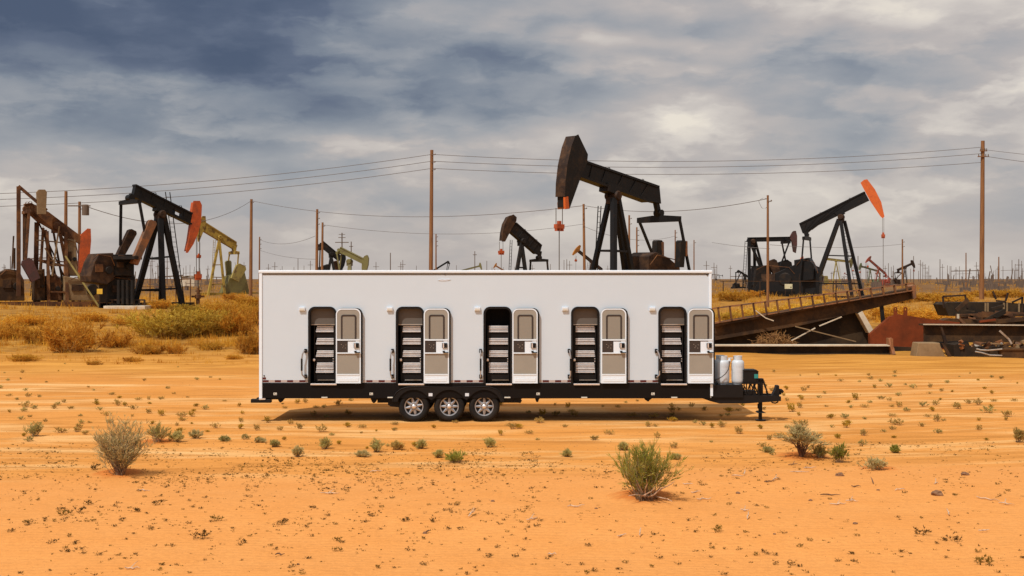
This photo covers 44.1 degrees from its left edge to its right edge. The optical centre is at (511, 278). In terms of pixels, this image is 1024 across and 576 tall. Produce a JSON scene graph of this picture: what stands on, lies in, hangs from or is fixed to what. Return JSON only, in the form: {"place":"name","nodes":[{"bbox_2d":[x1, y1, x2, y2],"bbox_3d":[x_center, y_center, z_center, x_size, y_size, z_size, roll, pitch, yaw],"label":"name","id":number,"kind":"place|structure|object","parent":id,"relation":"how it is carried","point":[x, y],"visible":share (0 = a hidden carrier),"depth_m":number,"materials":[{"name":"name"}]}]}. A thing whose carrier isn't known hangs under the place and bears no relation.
{"place":"outdoors","nodes":[
{"label":"outdoors","id":0,"kind":"place"},
{"bbox_2d":[0,279,1023,575],"bbox_3d":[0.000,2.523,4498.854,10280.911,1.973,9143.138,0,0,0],"label":"ground","id":1,"kind":"structure","parent":0,"point":[896,521],"depth_m":21.09,"materials":[{"name":"sand"}]},
{"bbox_2d":[0,322,29,338],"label":"scrub bush","id":2,"kind":"object","parent":1,"relation":"on","point":[6,331],"visible":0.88,"depth_m":64.91,"materials":[{"name":"plant"}]},
{"bbox_2d":[6,354,43,361],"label":"scrub bush","id":3,"kind":"object","parent":1,"relation":"on","point":[29,357],"visible":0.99,"depth_m":51.29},
{"bbox_2d":[0,313,62,325],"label":"scrub bush","id":4,"kind":"object","parent":1,"relation":"on","point":[29,319],"visible":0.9,"depth_m":71.38,"materials":[{"name":"plant"}]},
{"bbox_2d":[22,421,43,436],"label":"desert bush","id":5,"kind":"object","parent":1,"relation":"on","point":[36,427],"visible":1,"depth_m":27.25,"materials":[{"name":"green plant"}]},
{"bbox_2d":[17,323,61,343],"bbox_3d":[-23.275,2.675,62.248,3.077,1.094,2.084,0,0,39],"label":"scrub bush","id":6,"kind":"object","parent":1,"relation":"on","point":[26,335],"visible":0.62,"depth_m":61.85,"materials":[{"name":"plant"}]},
{"bbox_2d":[0,185,98,306],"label":"pumpjack","id":7,"kind":"object","parent":1,"relation":"on","point":[54,289],"visible":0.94,"depth_m":92.35,"materials":[{"name":"metal"}]},
{"bbox_2d":[63,191,67,274],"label":"utility pole","id":8,"kind":"object","parent":1,"relation":"on","point":[66,207],"visible":0.4,"depth_m":98.91,"materials":[{"name":"brown wood"}]},
{"bbox_2d":[37,316,114,352],"bbox_3d":[-20.078,2.527,57.785,4.460,1.741,3.021,0,0,36],"label":"scrub bush","id":9,"kind":"object","parent":1,"relation":"on","point":[76,337],"visible":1,"depth_m":57.30,"materials":[{"name":"plant"}]},
{"bbox_2d":[68,202,90,278],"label":"utility pole","id":10,"kind":"object","parent":1,"relation":"on","point":[85,209],"visible":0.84,"depth_m":101.89,"materials":[{"name":"brown wood"}]},
{"bbox_2d":[69,312,114,321],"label":"scrub bush","id":11,"kind":"object","parent":1,"relation":"on","point":[92,316],"visible":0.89,"depth_m":73.44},
{"bbox_2d":[95,331,133,347],"bbox_3d":[-19.351,2.929,61.416,1.922,0.891,2.288,0,0,-15],"label":"scrub bush","id":12,"kind":"object","parent":1,"relation":"on","point":[116,341],"visible":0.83,"depth_m":61.08,"materials":[{"name":"plant"}]},
{"bbox_2d":[90,412,156,475],"bbox_3d":[-6.668,2.840,21.592,1.222,1.148,1.241,0,0,0],"label":"desert bush","id":13,"kind":"object","parent":1,"relation":"on","point":[117,456],"visible":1,"depth_m":21.61,"materials":[{"name":"plant"}]},
{"bbox_2d":[103,299,152,309],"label":"concrete pad","id":14,"kind":"object","parent":1,"relation":"on","point":[133,306],"visible":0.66,"depth_m":87.50,"materials":[{"name":"beige concrete"}]},
{"bbox_2d":[108,316,151,324],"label":"scrub bush","id":15,"kind":"object","parent":1,"relation":"on","point":[119,320],"visible":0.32,"depth_m":71.92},
{"bbox_2d":[120,356,145,361],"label":"scrub bush","id":16,"kind":"object","parent":1,"relation":"on","point":[132,359],"visible":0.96,"depth_m":51.40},
{"bbox_2d":[80,184,204,307],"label":"pumpjack","id":17,"kind":"object","parent":1,"relation":"on","point":[105,272],"visible":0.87,"depth_m":90.36,"materials":[{"name":"black metal"}]},
{"bbox_2d":[113,256,141,303],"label":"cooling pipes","id":18,"kind":"object","parent":17,"relation":"attached to","point":[121,291],"visible":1,"depth_m":87.48,"materials":[{"name":"black metal"}]},
{"bbox_2d":[127,344,166,354],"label":"scrub bush","id":19,"kind":"object","parent":1,"relation":"on","point":[146,348],"visible":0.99,"depth_m":56.16,"materials":[{"name":"plant"}]},
{"bbox_2d":[146,420,171,441],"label":"desert bush","id":20,"kind":"object","parent":1,"relation":"on","point":[155,430],"visible":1,"depth_m":26.11,"materials":[{"name":"green plant"}]},
{"bbox_2d":[142,299,176,308],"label":"scrub bush","id":21,"kind":"object","parent":1,"relation":"on","point":[161,304],"visible":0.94,"depth_m":88.40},
{"bbox_2d":[136,278,190,301],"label":"pipe fence","id":22,"kind":"object","parent":1,"relation":"on","point":[149,279],"visible":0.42,"depth_m":99.97,"materials":[{"name":"metal"}]},
{"bbox_2d":[111,307,219,338],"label":"scrub bush","id":23,"kind":"object","parent":1,"relation":"on","point":[162,325],"visible":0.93,"depth_m":65.54,"materials":[{"name":"yellow plant"}]},
{"bbox_2d":[168,430,184,441],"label":"desert bush","id":24,"kind":"object","parent":1,"relation":"on","point":[177,436],"visible":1,"depth_m":26.23,"materials":[{"name":"green plant"}]},
{"bbox_2d":[164,343,188,353],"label":"scrub bush","id":25,"kind":"object","parent":1,"relation":"on","point":[175,348],"visible":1,"depth_m":56.58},
{"bbox_2d":[166,304,204,313],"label":"scrub bush","id":26,"kind":"object","parent":1,"relation":"on","point":[186,306],"visible":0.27,"depth_m":77.41,"materials":[{"name":"yellow plant"}]},
{"bbox_2d":[181,276,198,285],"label":"storage shed","id":27,"kind":"structure","parent":1,"relation":"on","point":[193,280],"depth_m":258.00,"materials":[{"name":"beige paint"}]},
{"bbox_2d":[187,429,203,438],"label":"desert bush","id":28,"kind":"object","parent":1,"relation":"on","point":[194,434],"visible":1,"depth_m":26.89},
{"bbox_2d":[172,308,240,336],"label":"scrub bush","id":29,"kind":"object","parent":1,"relation":"on","point":[214,329],"visible":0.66,"depth_m":66.10,"materials":[{"name":"green plant"}]},
{"bbox_2d":[194,342,232,349],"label":"scrub bush","id":30,"kind":"object","parent":1,"relation":"on","point":[210,346],"visible":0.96,"depth_m":59.44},
{"bbox_2d":[200,300,249,314],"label":"scrub bush","id":31,"kind":"object","parent":1,"relation":"on","point":[218,306],"visible":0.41,"depth_m":77.49,"materials":[{"name":"plant"}]},
{"bbox_2d":[195,216,258,295],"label":"pumpjack","id":32,"kind":"object","parent":1,"relation":"on","point":[235,281],"visible":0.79,"depth_m":179.91,"materials":[{"name":"yellow paint"}]},
{"bbox_2d":[209,304,258,335],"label":"scrub bush","id":33,"kind":"object","parent":1,"relation":"on","point":[239,320],"visible":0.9,"depth_m":66.47,"materials":[{"name":"plant"}]},
{"bbox_2d":[220,293,247,300],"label":"scrub bush","id":34,"kind":"object","parent":1,"relation":"on","point":[224,296],"visible":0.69,"depth_m":109.04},
{"bbox_2d":[227,296,258,306],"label":"scrub bush","id":35,"kind":"object","parent":1,"relation":"on","point":[250,299],"visible":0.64,"depth_m":89.49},
{"bbox_2d":[234,330,258,354],"bbox_3d":[-12.000,2.869,57.765,1.507,1.241,1.794,0,0,-26],"label":"scrub bush","id":36,"kind":"object","parent":1,"relation":"on","point":[251,344],"visible":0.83,"depth_m":57.45,"materials":[{"name":"plant"}]},
{"bbox_2d":[239,301,258,324],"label":"scrub bush","id":37,"kind":"object","parent":1,"relation":"on","point":[250,308],"visible":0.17,"depth_m":71.21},
{"bbox_2d":[249,199,253,295],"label":"utility pole","id":38,"kind":"object","parent":1,"relation":"on","point":[251,250],"visible":0.91,"depth_m":169.83,"materials":[{"name":"brown wood"}]},
{"bbox_2d":[254,201,577,216],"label":"overhead wire","id":39,"kind":"object","parent":38,"relation":"attached to","point":[411,216],"visible":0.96,"depth_m":141.68,"materials":[{"name":"grey"}]},
{"bbox_2d":[292,444,304,456],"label":"desert bush","id":40,"kind":"object","parent":1,"relation":"on","point":[297,450],"visible":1,"depth_m":24.11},
{"bbox_2d":[315,209,319,269],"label":"utility pole","id":41,"kind":"object","parent":1,"relation":"on","point":[316,255],"visible":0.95,"depth_m":149.87,"materials":[{"name":"brown wood"}]},
{"bbox_2d":[321,222,324,269],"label":"utility pole","id":42,"kind":"object","parent":1,"relation":"on","point":[322,233],"visible":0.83,"depth_m":149.88,"materials":[{"name":"brown wood"}]},
{"bbox_2d":[327,224,580,233],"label":"overhead wire","id":43,"kind":"object","parent":42,"relation":"attached to","point":[427,233],"visible":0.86,"depth_m":149.98,"materials":[{"name":"grey"}]},
{"bbox_2d":[318,436,331,448],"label":"desert bush","id":44,"kind":"object","parent":1,"relation":"on","point":[324,443],"visible":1,"depth_m":25.26,"materials":[{"name":"green plant"}]},
{"bbox_2d":[318,241,345,269],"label":"pumpjack","id":45,"kind":"object","parent":1,"relation":"on","point":[329,250],"visible":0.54,"depth_m":199.59,"materials":[{"name":"black metal"}]},
{"bbox_2d":[336,247,368,269],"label":"pumpjack","id":46,"kind":"object","parent":1,"relation":"on","point":[364,261],"visible":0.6,"depth_m":189.49,"materials":[{"name":"green paint"}]},
{"bbox_2d":[353,449,370,457],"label":"desert bush","id":47,"kind":"object","parent":1,"relation":"on","point":[362,453],"visible":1,"depth_m":24.10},
{"bbox_2d":[370,437,385,451],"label":"desert bush","id":48,"kind":"object","parent":1,"relation":"on","point":[375,446],"visible":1,"depth_m":24.77,"materials":[{"name":"green plant"}]},
{"bbox_2d":[390,440,404,449],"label":"desert bush","id":49,"kind":"object","parent":1,"relation":"on","point":[395,445],"visible":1,"depth_m":25.12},
{"bbox_2d":[415,439,427,448],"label":"desert bush","id":50,"kind":"object","parent":1,"relation":"on","point":[422,443],"visible":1,"depth_m":25.25,"materials":[{"name":"green plant"}]},
{"bbox_2d":[429,150,435,269],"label":"utility pole","id":51,"kind":"object","parent":1,"relation":"on","point":[431,218],"visible":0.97,"depth_m":114.86,"materials":[{"name":"brown wood"}]},
{"bbox_2d":[0,154,429,193],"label":"overhead wire","id":52,"kind":"object","parent":51,"relation":"attached to","point":[221,179],"visible":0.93,"depth_m":109.01,"materials":[{"name":"grey"}]},
{"bbox_2d":[0,161,429,199],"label":"overhead wire","id":53,"kind":"object","parent":51,"relation":"attached to","point":[228,185],"visible":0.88,"depth_m":109.38,"materials":[{"name":"grey"}]},
{"bbox_2d":[0,168,429,206],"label":"overhead wire","id":54,"kind":"object","parent":51,"relation":"attached to","point":[239,191],"visible":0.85,"depth_m":109.76,"materials":[{"name":"grey"}]},
{"bbox_2d":[433,162,980,174],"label":"overhead wire","id":55,"kind":"object","parent":51,"relation":"attached to","point":[700,174],"visible":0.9,"depth_m":119.63,"materials":[{"name":"grey"}]},
{"bbox_2d":[434,153,980,167],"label":"overhead wire","id":56,"kind":"object","parent":51,"relation":"attached to","point":[723,166],"visible":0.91,"depth_m":120.34,"materials":[{"name":"grey"}]},
{"bbox_2d":[436,147,979,161],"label":"overhead wire","id":57,"kind":"object","parent":51,"relation":"attached to","point":[700,161],"visible":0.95,"depth_m":119.55,"materials":[{"name":"grey"}]},
{"bbox_2d":[435,234,437,269],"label":"utility pole","id":58,"kind":"object","parent":1,"relation":"on","point":[436,241],"visible":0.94,"depth_m":189.93,"materials":[{"name":"brown wood"}]},
{"bbox_2d":[432,449,443,457],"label":"desert bush","id":59,"kind":"object","parent":1,"relation":"on","point":[438,453],"visible":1,"depth_m":24.00,"materials":[{"name":"green plant"}]},
{"bbox_2d":[445,448,466,462],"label":"desert bush","id":60,"kind":"object","parent":1,"relation":"on","point":[455,456],"visible":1,"depth_m":23.38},
{"bbox_2d":[482,437,495,446],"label":"desert bush","id":61,"kind":"object","parent":1,"relation":"on","point":[489,442],"visible":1,"depth_m":25.49,"materials":[{"name":"green plant"}]},
{"bbox_2d":[0,441,1020,575],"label":"ground cover","id":62,"kind":"object","parent":1,"relation":"on","point":[336,467],"visible":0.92,"depth_m":21.73,"materials":[{"name":"plant"}]},
{"bbox_2d":[0,279,1023,364],"bbox_3d":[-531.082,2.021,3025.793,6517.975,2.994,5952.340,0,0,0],"label":"scrub carpet","id":63,"kind":"object","parent":1,"relation":"on","point":[234,337],"visible":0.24,"depth_m":72.76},
{"bbox_2d":[251,270,783,421],"bbox_3d":[0.165,1.598,31.180,12.729,3.605,2.659,0,0,0],"label":"trailer","id":64,"kind":"object","parent":1,"relation":"on","point":[414,345],"visible":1,"depth_m":30.00,"materials":[{"name":"metal"}]},
{"bbox_2d":[715,356,732,383],"bbox_3d":[5.039,2.182,30.197,0.370,0.675,0.420,0,0,41],"label":"propane tank","id":65,"kind":"object","parent":64,"relation":"on","point":[723,363],"visible":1,"depth_m":30.14,"materials":[{"name":"white metal"}]},
{"bbox_2d":[731,356,743,383],"bbox_3d":[5.406,2.182,30.260,0.309,0.675,0.309,0,0,0],"label":"propane tank","id":66,"kind":"object","parent":64,"relation":"on","point":[737,366],"visible":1,"depth_m":30.14,"materials":[{"name":"white metal"}]},
{"bbox_2d":[14,257,1023,291],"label":"distant equipment","id":67,"kind":"object","parent":1,"relation":"on","point":[991,284],"visible":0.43,"depth_m":257.89,"materials":[{"name":"grey metal"}]},
{"bbox_2d":[498,214,548,269],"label":"pumpjack","id":68,"kind":"object","parent":1,"relation":"on","point":[522,236],"visible":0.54,"depth_m":139.46,"materials":[{"name":"black metal"}]},
{"bbox_2d":[582,204,586,269],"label":"utility pole","id":69,"kind":"object","parent":1,"relation":"on","point":[584,254],"visible":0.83,"depth_m":119.89,"materials":[{"name":"brown wood"}]},
{"bbox_2d":[572,245,602,269],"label":"pumpjack","id":70,"kind":"object","parent":1,"relation":"on","point":[576,250],"visible":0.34,"depth_m":272.26,"materials":[{"name":"brown metal"}]},
{"bbox_2d":[554,135,690,269],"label":"pumpjack","id":71,"kind":"object","parent":1,"relation":"on","point":[575,167],"visible":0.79,"depth_m":85.03,"materials":[{"name":"black metal"}]},
{"bbox_2d":[617,441,628,450],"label":"desert bush","id":72,"kind":"object","parent":1,"relation":"on","point":[624,444],"visible":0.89,"depth_m":25.02,"materials":[{"name":"green plant"}]},
{"bbox_2d":[608,436,693,500],"bbox_3d":[1.910,2.733,18.315,1.129,0.943,1.212,0,0,-39],"label":"desert bush","id":73,"kind":"object","parent":1,"relation":"on","point":[647,472],"visible":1,"depth_m":18.18,"materials":[{"name":"green plant"}]},
{"bbox_2d":[715,310,750,319],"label":"scrub bush","id":74,"kind":"object","parent":1,"relation":"on","point":[735,314],"visible":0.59,"depth_m":76.18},
{"bbox_2d":[712,289,756,300],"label":"scrub bush","id":75,"kind":"object","parent":1,"relation":"on","point":[735,295],"visible":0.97,"depth_m":122.98,"materials":[{"name":"plant"}]},
{"bbox_2d":[731,270,747,288],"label":"pumpjack","id":76,"kind":"object","parent":1,"relation":"on","point":[735,285],"visible":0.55,"depth_m":264.32,"materials":[{"name":"black metal"}]},
{"bbox_2d":[732,306,776,315],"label":"scrub bush","id":77,"kind":"object","parent":1,"relation":"on","point":[749,311],"visible":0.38,"depth_m":79.91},
{"bbox_2d":[766,195,771,306],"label":"utility pole","id":78,"kind":"object","parent":1,"relation":"on","point":[767,274],"visible":0.91,"depth_m":91.92,"materials":[{"name":"brown wood"}]},
{"bbox_2d":[588,198,766,211],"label":"overhead wire","id":79,"kind":"object","parent":78,"relation":"attached to","point":[685,210],"visible":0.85,"depth_m":102.36,"materials":[{"name":"grey"}]},
{"bbox_2d":[742,231,796,296],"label":"pumpjack","id":80,"kind":"object","parent":1,"relation":"on","point":[754,274],"visible":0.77,"depth_m":159.76,"materials":[{"name":"black metal"}]},
{"bbox_2d":[747,330,799,343],"bbox_3d":[12.225,2.978,59.007,2.538,1.291,1.486,0,0,0],"label":"tumbleweed","id":81,"kind":"object","parent":1,"relation":"on","point":[784,337],"visible":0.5,"depth_m":58.91,"materials":[{"name":"plant"}]},
{"bbox_2d":[720,281,851,298],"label":"pipe fence","id":82,"kind":"object","parent":1,"relation":"on","point":[791,281],"visible":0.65,"depth_m":131.97,"materials":[{"name":"brown metal"}]},
{"bbox_2d":[767,302,819,310],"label":"scrub bush","id":83,"kind":"object","parent":1,"relation":"on","point":[784,307],"visible":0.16,"depth_m":81.50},
{"bbox_2d":[772,421,832,456],"bbox_3d":[5.427,3.019,23.818,1.139,0.777,1.127,0,0,0],"label":"desert bush","id":84,"kind":"object","parent":1,"relation":"on","point":[799,434],"visible":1,"depth_m":23.71,"materials":[{"name":"green plant"}]},
{"bbox_2d":[715,338,895,354],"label":"steel beam","id":85,"kind":"structure","parent":1,"relation":"on","point":[887,348],"depth_m":56.97,"materials":[{"name":"brown metal"}]},
{"bbox_2d":[712,282,915,343],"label":"scrap walkway","id":86,"kind":"structure","parent":1,"relation":"on","point":[842,321],"depth_m":60.80,"materials":[{"name":"brown metal"}]},
{"bbox_2d":[754,179,884,297],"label":"pumpjack","id":87,"kind":"object","parent":1,"relation":"on","point":[804,269],"visible":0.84,"depth_m":144.13,"materials":[{"name":"black metal"}]},
{"bbox_2d":[810,445,830,457],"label":"desert bush","id":88,"kind":"object","parent":1,"relation":"on","point":[819,452],"visible":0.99,"depth_m":23.76,"materials":[{"name":"green plant"}]},
{"bbox_2d":[822,258,853,282],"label":"pumpjack","id":89,"kind":"object","parent":1,"relation":"on","point":[835,260],"visible":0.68,"depth_m":441.70,"materials":[{"name":"yellow paint"}]},
{"bbox_2d":[826,442,849,462],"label":"desert bush","id":90,"kind":"object","parent":1,"relation":"on","point":[839,452],"visible":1,"depth_m":23.34,"materials":[{"name":"plant"}]},
{"bbox_2d":[859,263,880,283],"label":"pumpjack","id":91,"kind":"object","parent":1,"relation":"on","point":[870,269],"visible":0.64,"depth_m":413.88,"materials":[{"name":"green paint"}]},
{"bbox_2d":[856,456,888,470],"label":"desert bush","id":92,"kind":"object","parent":1,"relation":"on","point":[874,463],"visible":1,"depth_m":21.90,"materials":[{"name":"plant"}]},
{"bbox_2d":[865,256,890,285],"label":"pumpjack","id":93,"kind":"object","parent":1,"relation":"on","point":[883,281],"visible":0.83,"depth_m":368.31,"materials":[{"name":"red paint"}]},
{"bbox_2d":[863,304,921,319],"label":"scrub bush","id":94,"kind":"object","parent":1,"relation":"on","point":[887,312],"visible":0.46,"depth_m":75.26,"materials":[{"name":"plant"}]},
{"bbox_2d":[890,260,914,285],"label":"pumpjack","id":95,"kind":"object","parent":1,"relation":"on","point":[895,280],"visible":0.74,"depth_m":347.14,"materials":[{"name":"brown metal"}]},
{"bbox_2d":[868,307,959,350],"bbox_3d":[19.082,2.485,59.550,4.262,2.299,1.300,0,0,0],"label":"scrap plate","id":96,"kind":"object","parent":1,"relation":"on","point":[904,331],"visible":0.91,"depth_m":59.85,"materials":[{"name":"metal"}]},
{"bbox_2d":[892,306,954,319],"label":"scrub bush","id":97,"kind":"object","parent":1,"relation":"on","point":[926,314],"visible":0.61,"depth_m":73.82,"materials":[{"name":"plant"}]},
{"bbox_2d":[910,342,951,356],"bbox_3d":[18.424,3.154,55.550,1.618,0.724,0.900,0,0,0],"label":"counterweight block","id":98,"kind":"object","parent":1,"relation":"on","point":[926,348],"depth_m":55.15,"materials":[{"name":"beige paint"}]},
{"bbox_2d":[913,292,956,301],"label":"scrub bush","id":99,"kind":"object","parent":1,"relation":"on","point":[918,295],"visible":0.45,"depth_m":111.56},
{"bbox_2d":[920,293,976,302],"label":"scrub bush","id":100,"kind":"object","parent":1,"relation":"on","point":[936,297],"visible":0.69,"depth_m":104.97,"materials":[{"name":"plant"}]},
{"bbox_2d":[919,324,1023,347],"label":"scrap girder","id":101,"kind":"object","parent":1,"relation":"on","point":[950,333],"visible":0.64,"depth_m":56.90,"materials":[{"name":"brown metal"}]},
{"bbox_2d":[933,291,1023,318],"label":"scrap tank","id":102,"kind":"object","parent":1,"relation":"on","point":[943,308],"visible":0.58,"depth_m":65.50,"materials":[{"name":"metal"}]},
{"bbox_2d":[939,298,1023,323],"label":"scrap heap","id":103,"kind":"object","parent":1,"relation":"on","point":[1009,317],"visible":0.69,"depth_m":62.80,"materials":[{"name":"brown metal"}]},
{"bbox_2d":[978,141,988,298],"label":"utility pole","id":104,"kind":"object","parent":1,"relation":"on","point":[982,226],"visible":0.98,"depth_m":124.83,"materials":[{"name":"brown wood"}]},
{"bbox_2d":[945,330,1023,357],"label":"heap","id":105,"kind":"object","parent":1,"relation":"on","point":[999,348],"visible":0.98,"depth_m":55.10,"materials":[{"name":"metal"}]},
{"bbox_2d":[974,554,994,564],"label":"dry tuft","id":106,"kind":"object","parent":1,"relation":"on","point":[987,559],"visible":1,"depth_m":14.35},
{"bbox_2d":[974,288,1023,297],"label":"scrub bush","id":107,"kind":"object","parent":1,"relation":"on","point":[1000,293],"visible":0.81,"depth_m":142.27,"materials":[{"name":"plant"}]},
{"bbox_2d":[1012,426,1023,442],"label":"desert bush","id":108,"kind":"object","parent":1,"relation":"on","point":[1018,434],"visible":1,"depth_m":26.24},
{"bbox_2d":[0,0,1023,278],"label":"sky","id":109,"kind":"structure","parent":0,"point":[95,94],"materials":[{"name":"grey"}]},
{"bbox_2d":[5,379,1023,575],"bbox_3d":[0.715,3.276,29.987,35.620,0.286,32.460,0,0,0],"label":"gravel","id":110,"kind":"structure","parent":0,"point":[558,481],"depth_m":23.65,"materials":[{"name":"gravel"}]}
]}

